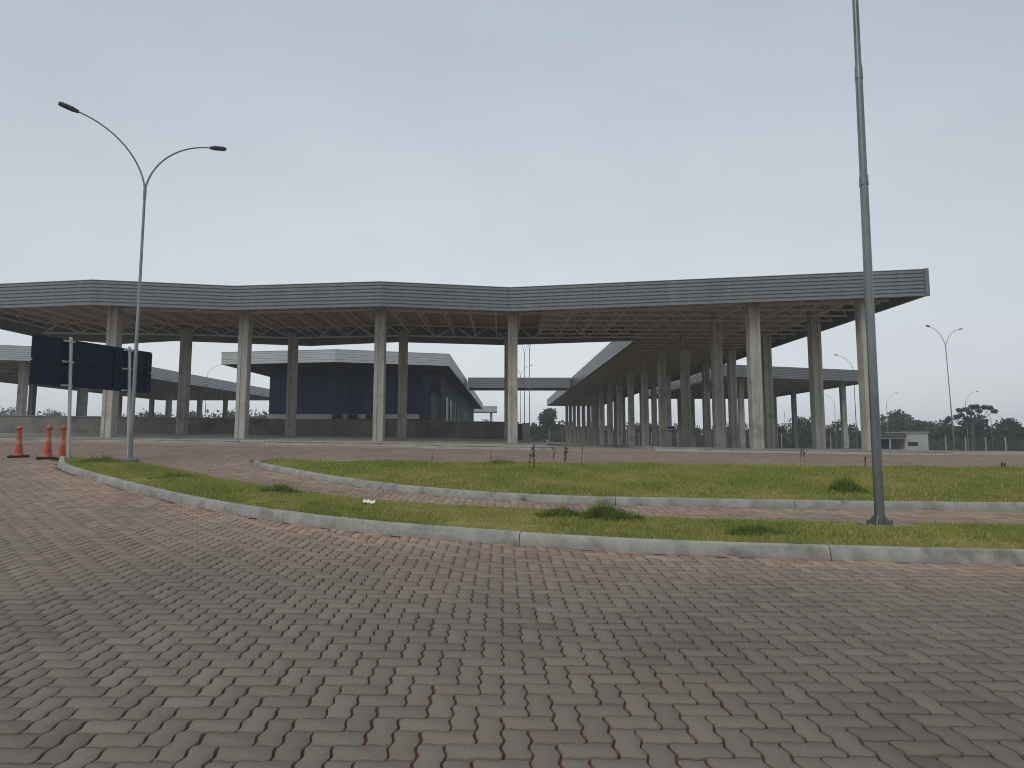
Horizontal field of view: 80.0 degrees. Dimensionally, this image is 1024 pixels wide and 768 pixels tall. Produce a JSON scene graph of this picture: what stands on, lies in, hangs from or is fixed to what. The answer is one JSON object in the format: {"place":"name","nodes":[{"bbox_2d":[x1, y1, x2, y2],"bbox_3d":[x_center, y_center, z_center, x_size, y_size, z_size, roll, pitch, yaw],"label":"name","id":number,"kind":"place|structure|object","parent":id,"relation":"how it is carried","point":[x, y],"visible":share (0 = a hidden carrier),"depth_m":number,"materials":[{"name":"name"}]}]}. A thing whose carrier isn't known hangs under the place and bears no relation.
{"place":"outdoors","nodes":[
{"label":"outdoors","id":0,"kind":"place"},
{"bbox_2d":[33,438,223,440],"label":"island pavement","id":1,"kind":"structure","parent":0,"point":[124,439],"depth_m":26.61,"materials":[{"name":"concrete"}]},
{"bbox_2d":[0,433,543,443],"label":"platform pavement","id":2,"kind":"structure","parent":0,"point":[314,438],"depth_m":31.52,"materials":[{"name":"concrete"}]},
{"bbox_2d":[270,441,429,443],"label":"island pavement","id":3,"kind":"structure","parent":0,"point":[329,442],"depth_m":26.37,"materials":[{"name":"concrete"}]},
{"bbox_2d":[431,444,554,446],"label":"island pavement","id":4,"kind":"structure","parent":0,"point":[496,445],"depth_m":25.52,"materials":[{"name":"concrete"}]},
{"bbox_2d":[0,442,1023,767],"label":"road","id":5,"kind":"structure","parent":0,"point":[100,558],"depth_m":3.99,"materials":[{"name":"grey brick"}]},
{"bbox_2d":[7,426,29,457],"bbox_3d":[-14.475,1.690,17.916,0.460,0.920,0.460,2,-4,-28],"label":"traffic cone","id":6,"kind":"object","parent":5,"relation":"on","point":[18,453],"visible":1,"depth_m":17.85,"materials":[{"name":"orange plastic"}]},
{"bbox_2d":[36,425,56,458],"bbox_3d":[-13.278,1.665,17.471,0.460,0.960,0.460,3,-7,-27],"label":"traffic cone","id":7,"kind":"object","parent":5,"relation":"on","point":[47,453],"visible":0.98,"depth_m":17.41,"materials":[{"name":"orange plastic"}]},
{"bbox_2d":[51,425,66,459],"bbox_3d":[-12.701,1.649,17.242,0.400,0.980,0.400,-2,-5,24],"label":"traffic cone","id":8,"kind":"object","parent":5,"relation":"on","point":[62,448],"visible":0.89,"depth_m":17.20,"materials":[{"name":"orange plastic"}]},
{"bbox_2d":[0,464,1023,767],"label":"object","id":9,"kind":"structure","parent":0,"point":[482,672],"depth_m":3.40,"materials":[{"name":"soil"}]},
{"bbox_2d":[0,440,1023,454],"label":"paved road","id":10,"kind":"structure","parent":0,"point":[559,447],"depth_m":25.88,"materials":[{"name":"grey asphalt"}]},
{"bbox_2d":[22,438,239,442],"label":"kerb","id":11,"kind":"structure","parent":10,"relation":"on","point":[138,440],"depth_m":26.28,"materials":[{"name":"concrete"}]},
{"bbox_2d":[262,441,426,446],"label":"kerb","id":12,"kind":"structure","parent":10,"relation":"on","point":[391,444],"depth_m":25.94,"materials":[{"name":"concrete"}]},
{"bbox_2d":[418,444,553,449],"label":"kerb","id":13,"kind":"structure","parent":10,"relation":"on","point":[451,446],"depth_m":24.78,"materials":[{"name":"concrete"}]},
{"bbox_2d":[0,0,1023,440],"label":"sky","id":14,"kind":"structure","parent":0,"point":[499,143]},
{"bbox_2d":[60,455,1023,548],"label":"lawn","id":15,"kind":"structure","parent":0,"point":[462,521],"depth_m":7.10,"materials":[{"name":"plant"}]},
{"bbox_2d":[29,334,151,457],"bbox_3d":[-11.778,0.538,17.329,0.300,3.502,3.591,-2,-5,17],"label":"road sign","id":16,"kind":"object","parent":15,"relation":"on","point":[70,363],"visible":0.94,"depth_m":17.14,"materials":[{"name":"metal"}]},
{"bbox_2d":[75,447,131,463],"bbox_3d":[-10.172,1.771,15.079,1.369,0.444,0.773,0,-5,-1],"label":"grass tuft","id":17,"kind":"object","parent":15,"relation":"on","point":[103,459],"visible":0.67,"depth_m":14.99,"materials":[{"name":"green plant"}]},
{"bbox_2d":[58,101,226,461],"bbox_3d":[-10.039,-2.529,16.436,4.000,9.215,0.444,4,-6,-35],"label":"street lamp","id":18,"kind":"object","parent":15,"relation":"on","point":[136,343],"visible":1,"depth_m":16.32,"materials":[{"name":"metal"}]},
{"bbox_2d":[147,469,206,478],"bbox_3d":[-6.529,1.746,11.941,1.227,0.319,0.624,0,-5,-1],"label":"grass tuft","id":19,"kind":"object","parent":15,"relation":"on","point":[170,475],"visible":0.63,"depth_m":11.87,"materials":[{"name":"green plant"}]},
{"bbox_2d":[259,478,304,494],"bbox_3d":[-3.938,1.728,10.425,0.805,0.350,0.514,0,-5,-1],"label":"grass tuft","id":20,"kind":"object","parent":15,"relation":"on","point":[284,488],"visible":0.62,"depth_m":10.32,"materials":[{"name":"green plant"}]},
{"bbox_2d":[363,499,376,503],"bbox_3d":[-2.045,1.687,8.785,0.204,0.060,0.154,0,-5,-1],"label":"crumpled paper","id":21,"kind":"object","parent":15,"relation":"on","point":[369,501],"visible":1,"depth_m":8.75,"materials":[{"name":"white paper"}]},
{"bbox_2d":[532,498,580,517],"bbox_3d":[0.619,1.573,7.832,0.677,0.305,0.418,2,-5,-18],"label":"grass tuft","id":22,"kind":"object","parent":15,"relation":"on","point":[561,512],"visible":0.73,"depth_m":7.75,"materials":[{"name":"green plant"}]},
{"bbox_2d":[578,487,644,521],"bbox_3d":[1.246,1.494,7.693,0.879,0.502,0.444,0,-5,-1],"label":"grass tuft","id":23,"kind":"object","parent":15,"relation":"on","point":[603,512],"visible":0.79,"depth_m":7.61,"materials":[{"name":"green plant"}]},
{"bbox_2d":[723,514,788,536],"bbox_3d":[2.767,1.587,6.921,0.799,0.282,0.296,0,-5,-1],"label":"grass tuft","id":24,"kind":"object","parent":15,"relation":"on","point":[753,529],"visible":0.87,"depth_m":6.85,"materials":[{"name":"green plant"}]},
{"bbox_2d":[839,0,928,528],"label":"steel pole","id":25,"kind":"object","parent":15,"relation":"on","point":[879,517],"visible":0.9,"depth_m":7.71,"materials":[{"name":"metal"}]},
{"bbox_2d":[248,458,1023,501],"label":"lawn","id":26,"kind":"structure","parent":0,"point":[639,495],"depth_m":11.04,"materials":[{"name":"plant"}]},
{"bbox_2d":[484,457,518,464],"bbox_3d":[-0.279,1.867,15.060,0.865,0.295,0.603,1,-5,-14],"label":"grass tuft","id":27,"kind":"object","parent":26,"relation":"on","point":[495,462],"visible":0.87,"depth_m":15.03,"materials":[{"name":"green plant"}]},
{"bbox_2d":[529,445,536,467],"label":"weed stalk","id":28,"kind":"object","parent":26,"relation":"on","point":[533,453],"visible":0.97,"depth_m":13.78,"materials":[{"name":"brown plant"}]},
{"bbox_2d":[563,446,567,462],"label":"weed stalk","id":29,"kind":"object","parent":26,"relation":"on","point":[566,452],"visible":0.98,"depth_m":15.51,"materials":[{"name":"brown plant"}]},
{"bbox_2d":[823,460,868,494],"bbox_3d":[5.661,1.569,10.316,0.646,0.577,0.671,4,-7,-39],"label":"grass tuft","id":30,"kind":"object","parent":26,"relation":"on","point":[844,484],"visible":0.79,"depth_m":10.27,"materials":[{"name":"green plant"}]},
{"bbox_2d":[550,442,941,451],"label":"platform pavement","id":31,"kind":"structure","parent":0,"point":[805,449],"depth_m":27.33,"materials":[{"name":"concrete"}]},
{"bbox_2d":[667,420,673,446],"bbox_3d":[12.706,4.069,49.182,0.660,2.271,0.110,0,-5,-1],"label":"platform sign","id":32,"kind":"object","parent":31,"relation":"on","point":[670,428],"visible":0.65,"depth_m":49.17,"materials":[{"name":"metal"}]},
{"bbox_2d":[658,445,978,450],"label":"ground","id":33,"kind":"structure","parent":0,"point":[935,450],"depth_m":52.10,"materials":[{"name":"grey concrete"}]},
{"bbox_2d":[0,407,26,414],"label":"tree","id":34,"kind":"object","parent":33,"relation":"on","point":[13,410],"visible":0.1,"depth_m":170.99,"materials":[{"name":"green plant"}]},
{"bbox_2d":[42,409,65,415],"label":"tree","id":35,"kind":"object","parent":33,"relation":"on","point":[54,413],"visible":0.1,"depth_m":167.60,"materials":[{"name":"green plant"}]},
{"bbox_2d":[0,345,269,417],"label":"bus platform canopy","id":36,"kind":"object","parent":33,"relation":"on","point":[15,364],"visible":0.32,"depth_m":68.89,"materials":[{"name":"metal"}]},
{"bbox_2d":[139,413,164,416],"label":"tree","id":37,"kind":"object","parent":33,"relation":"on","point":[143,415],"visible":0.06,"depth_m":156.71,"materials":[{"name":"green plant"}]},
{"bbox_2d":[189,410,202,417],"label":"tree","id":38,"kind":"object","parent":33,"relation":"on","point":[191,415],"visible":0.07,"depth_m":161.56,"materials":[{"name":"green plant"}]},
{"bbox_2d":[227,409,234,417],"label":"tree","id":39,"kind":"object","parent":33,"relation":"on","point":[231,415],"visible":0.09,"depth_m":160.95,"materials":[{"name":"green plant"}]},
{"bbox_2d":[250,412,267,418],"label":"tree","id":40,"kind":"object","parent":33,"relation":"on","point":[264,416],"visible":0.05,"depth_m":165.20,"materials":[{"name":"green plant"}]},
{"bbox_2d":[0,415,529,439],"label":"boundary wall","id":41,"kind":"structure","parent":33,"relation":"on","point":[315,427],"depth_m":38.95,"materials":[{"name":"concrete"}]},
{"bbox_2d":[0,437,547,445],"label":"kerb","id":42,"kind":"structure","parent":33,"relation":"on","point":[240,440],"depth_m":28.25,"materials":[{"name":"concrete"}]},
{"bbox_2d":[221,349,482,420],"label":"terminal office","id":43,"kind":"structure","parent":33,"relation":"on","point":[330,382],"depth_m":54.07,"materials":[{"name":"paint"}]},
{"bbox_2d":[332,414,342,418],"bbox_3d":[-15.344,2.986,53.613,0.873,0.620,0.422,0,-5,-1],"label":"cooling unit","id":44,"kind":"object","parent":43,"relation":"attached to","point":[337,416],"visible":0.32,"depth_m":53.42,"materials":[{"name":"black metal"}]},
{"bbox_2d":[347,414,357,419],"bbox_3d":[-14.012,2.988,53.633,0.830,0.620,0.422,0,-5,-1],"label":"cooling unit","id":45,"kind":"object","parent":43,"relation":"attached to","point":[352,416],"visible":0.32,"depth_m":53.44,"materials":[{"name":"black metal"}]},
{"bbox_2d":[366,414,371,419],"bbox_3d":[-12.570,2.990,53.654,0.481,0.620,0.422,0,-5,-1],"label":"cooling unit","id":46,"kind":"object","parent":43,"relation":"attached to","point":[368,416],"visible":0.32,"depth_m":53.46,"materials":[{"name":"black metal"}]},
{"bbox_2d":[420,371,430,414],"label":"corner window","id":47,"kind":"structure","parent":43,"relation":"in","point":[425,376],"depth_m":54.78,"materials":[{"name":"blue glass"}]},
{"bbox_2d":[430,377,440,420],"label":"corner window","id":48,"kind":"structure","parent":43,"relation":"in","point":[435,405],"depth_m":55.71,"materials":[{"name":"grey glass"}]},
{"bbox_2d":[445,397,448,420],"bbox_3d":[-6.557,2.858,61.537,0.097,3.000,2.776,0,-5,-1],"label":"window","id":49,"kind":"structure","parent":43,"relation":"in","point":[446,398],"depth_m":61.03,"materials":[{"name":"grey glass"}]},
{"bbox_2d":[449,400,452,420],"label":"window","id":50,"kind":"structure","parent":43,"relation":"in","point":[451,402],"depth_m":66.32,"materials":[{"name":"grey glass"}]},
{"bbox_2d":[453,402,455,420],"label":"window","id":51,"kind":"structure","parent":43,"relation":"in","point":[454,405],"depth_m":71.01,"materials":[{"name":"grey glass"}]},
{"bbox_2d":[456,405,458,420],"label":"window","id":52,"kind":"structure","parent":43,"relation":"in","point":[457,407],"depth_m":75.74,"materials":[{"name":"grey glass"}]},
{"bbox_2d":[468,377,570,390],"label":"link canopy","id":53,"kind":"object","parent":43,"relation":"attached to","point":[497,384],"visible":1,"depth_m":70.55,"materials":[{"name":"metal"}]},
{"bbox_2d":[0,268,929,449],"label":"bus terminal canopy","id":54,"kind":"object","parent":33,"relation":"on","point":[661,335],"visible":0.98,"depth_m":31.95,"materials":[{"name":"metal"}]},
{"bbox_2d":[474,406,496,420],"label":"shelter","id":55,"kind":"object","parent":33,"relation":"on","point":[489,409],"visible":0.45,"depth_m":129.30,"materials":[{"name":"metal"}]},
{"bbox_2d":[7,406,1021,450],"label":"woods","id":56,"kind":"object","parent":33,"relation":"on","point":[542,435],"visible":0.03,"depth_m":143.53,"materials":[{"name":"green plant"}]},
{"bbox_2d":[522,345,527,422],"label":"street lamp","id":57,"kind":"object","parent":33,"relation":"on","point":[524,388],"visible":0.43,"depth_m":73.20,"materials":[{"name":"metal"}]},
{"bbox_2d":[518,365,532,423],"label":"street lamp","id":58,"kind":"object","parent":33,"relation":"on","point":[520,399],"visible":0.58,"depth_m":88.94,"materials":[{"name":"metal"}]},
{"bbox_2d":[528,344,530,422],"bbox_3d":[1.792,0.439,62.117,0.400,11.286,4.718,-2,-5,16],"label":"street lamp","id":59,"kind":"object","parent":33,"relation":"on","point":[529,384],"visible":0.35,"depth_m":62.11,"materials":[{"name":"metal"}]},
{"bbox_2d":[530,425,541,440],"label":"tree","id":60,"kind":"object","parent":33,"relation":"on","point":[537,429],"visible":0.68,"depth_m":143.50,"materials":[{"name":"green plant"}]},
{"bbox_2d":[537,408,563,441],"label":"tree","id":61,"kind":"object","parent":33,"relation":"on","point":[547,417],"visible":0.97,"depth_m":137.71,"materials":[{"name":"green plant"}]},
{"bbox_2d":[635,422,658,444],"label":"tree","id":62,"kind":"object","parent":33,"relation":"on","point":[637,437],"visible":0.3,"depth_m":136.34,"materials":[{"name":"green plant"}]},
{"bbox_2d":[672,423,702,445],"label":"tree","id":63,"kind":"object","parent":33,"relation":"on","point":[674,432],"visible":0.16,"depth_m":134.46,"materials":[{"name":"green plant"}]},
{"bbox_2d":[726,422,749,447],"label":"tree","id":64,"kind":"object","parent":33,"relation":"on","point":[747,434],"visible":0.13,"depth_m":131.62,"materials":[{"name":"green plant"}]},
{"bbox_2d":[545,442,952,454],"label":"kerb","id":65,"kind":"structure","parent":33,"relation":"on","point":[784,451],"depth_m":25.22,"materials":[{"name":"concrete"}]},
{"bbox_2d":[648,364,857,447],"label":"bus platform canopy","id":66,"kind":"object","parent":33,"relation":"on","point":[792,381],"visible":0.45,"depth_m":66.27,"materials":[{"name":"concrete"}]},
{"bbox_2d":[778,422,791,447],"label":"tree","id":67,"kind":"object","parent":33,"relation":"on","point":[782,430],"visible":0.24,"depth_m":118.29,"materials":[{"name":"green plant"}]},
{"bbox_2d":[549,430,1023,450],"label":"wire fence","id":68,"kind":"object","parent":33,"relation":"on","point":[946,446],"visible":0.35,"depth_m":89.50,"materials":[{"name":"metal"}]},
{"bbox_2d":[784,416,811,447],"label":"tree","id":69,"kind":"object","parent":33,"relation":"on","point":[804,429],"visible":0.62,"depth_m":119.91,"materials":[{"name":"green plant"}]},
{"bbox_2d":[825,419,860,447],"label":"tree","id":70,"kind":"object","parent":33,"relation":"on","point":[837,435],"visible":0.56,"depth_m":118.71,"materials":[{"name":"green plant"}]},
{"bbox_2d":[834,354,857,447],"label":"street lamp","id":71,"kind":"object","parent":33,"relation":"on","point":[855,405],"visible":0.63,"depth_m":70.36,"materials":[{"name":"metal"}]},
{"bbox_2d":[880,414,896,429],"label":"tree","id":72,"kind":"object","parent":33,"relation":"on","point":[882,418],"visible":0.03,"depth_m":116.47,"materials":[{"name":"green plant"}]},
{"bbox_2d":[857,432,928,449],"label":"gatehouse","id":73,"kind":"object","parent":33,"relation":"on","point":[906,440],"visible":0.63,"depth_m":79.81,"materials":[{"name":"paint"}]},
{"bbox_2d":[908,442,917,445],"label":"window","id":74,"kind":"structure","parent":73,"relation":"in","point":[909,443],"depth_m":79.69,"materials":[{"name":"black glass"}]},
{"bbox_2d":[880,409,922,432],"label":"tree","id":75,"kind":"object","parent":33,"relation":"on","point":[897,420],"visible":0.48,"depth_m":110.84,"materials":[{"name":"green plant"}]},
{"bbox_2d":[900,420,946,449],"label":"tree","id":76,"kind":"object","parent":33,"relation":"on","point":[916,427],"visible":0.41,"depth_m":105.25,"materials":[{"name":"green plant"}]},
{"bbox_2d":[925,325,961,449],"bbox_3d":[38.583,0.344,53.848,4.719,10.954,0.406,2,-5,-19],"label":"street lamp","id":77,"kind":"object","parent":33,"relation":"on","point":[949,388],"visible":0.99,"depth_m":53.77,"materials":[{"name":"metal"}]},
{"bbox_2d":[925,419,969,449],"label":"tree","id":78,"kind":"object","parent":33,"relation":"on","point":[937,433],"visible":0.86,"depth_m":100.90,"materials":[{"name":"green plant"}]},
{"bbox_2d":[947,427,970,449],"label":"tree","id":79,"kind":"object","parent":33,"relation":"on","point":[959,448],"visible":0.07,"depth_m":105.83,"materials":[{"name":"green plant"}]},
{"bbox_2d":[942,404,997,449],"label":"umbrella pine","id":80,"kind":"object","parent":33,"relation":"on","point":[976,407],"visible":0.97,"depth_m":94.06,"materials":[{"name":"green plant"}]},
{"bbox_2d":[965,391,977,449],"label":"street lamp","id":81,"kind":"object","parent":33,"relation":"on","point":[966,421],"visible":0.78,"depth_m":94.34,"materials":[{"name":"metal"}]},
{"bbox_2d":[957,414,995,450],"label":"tree","id":82,"kind":"object","parent":33,"relation":"on","point":[980,426],"visible":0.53,"depth_m":96.27,"materials":[{"name":"green plant"}]},
{"bbox_2d":[979,417,1023,450],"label":"tree","id":83,"kind":"object","parent":33,"relation":"on","point":[1009,429],"visible":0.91,"depth_m":88.15,"materials":[{"name":"green plant"}]},
{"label":"paved road","id":84,"kind":"structure","parent":0,"visible":0},
{"bbox_2d":[58,456,1023,565],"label":"kerb","id":85,"kind":"structure","parent":84,"relation":"on","point":[938,555],"depth_m":6.75,"materials":[{"name":"concrete"}]},
{"bbox_2d":[246,459,1023,510],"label":"kerb","id":86,"kind":"structure","parent":84,"relation":"on","point":[802,504],"depth_m":9.80,"materials":[{"name":"concrete"}]}
]}

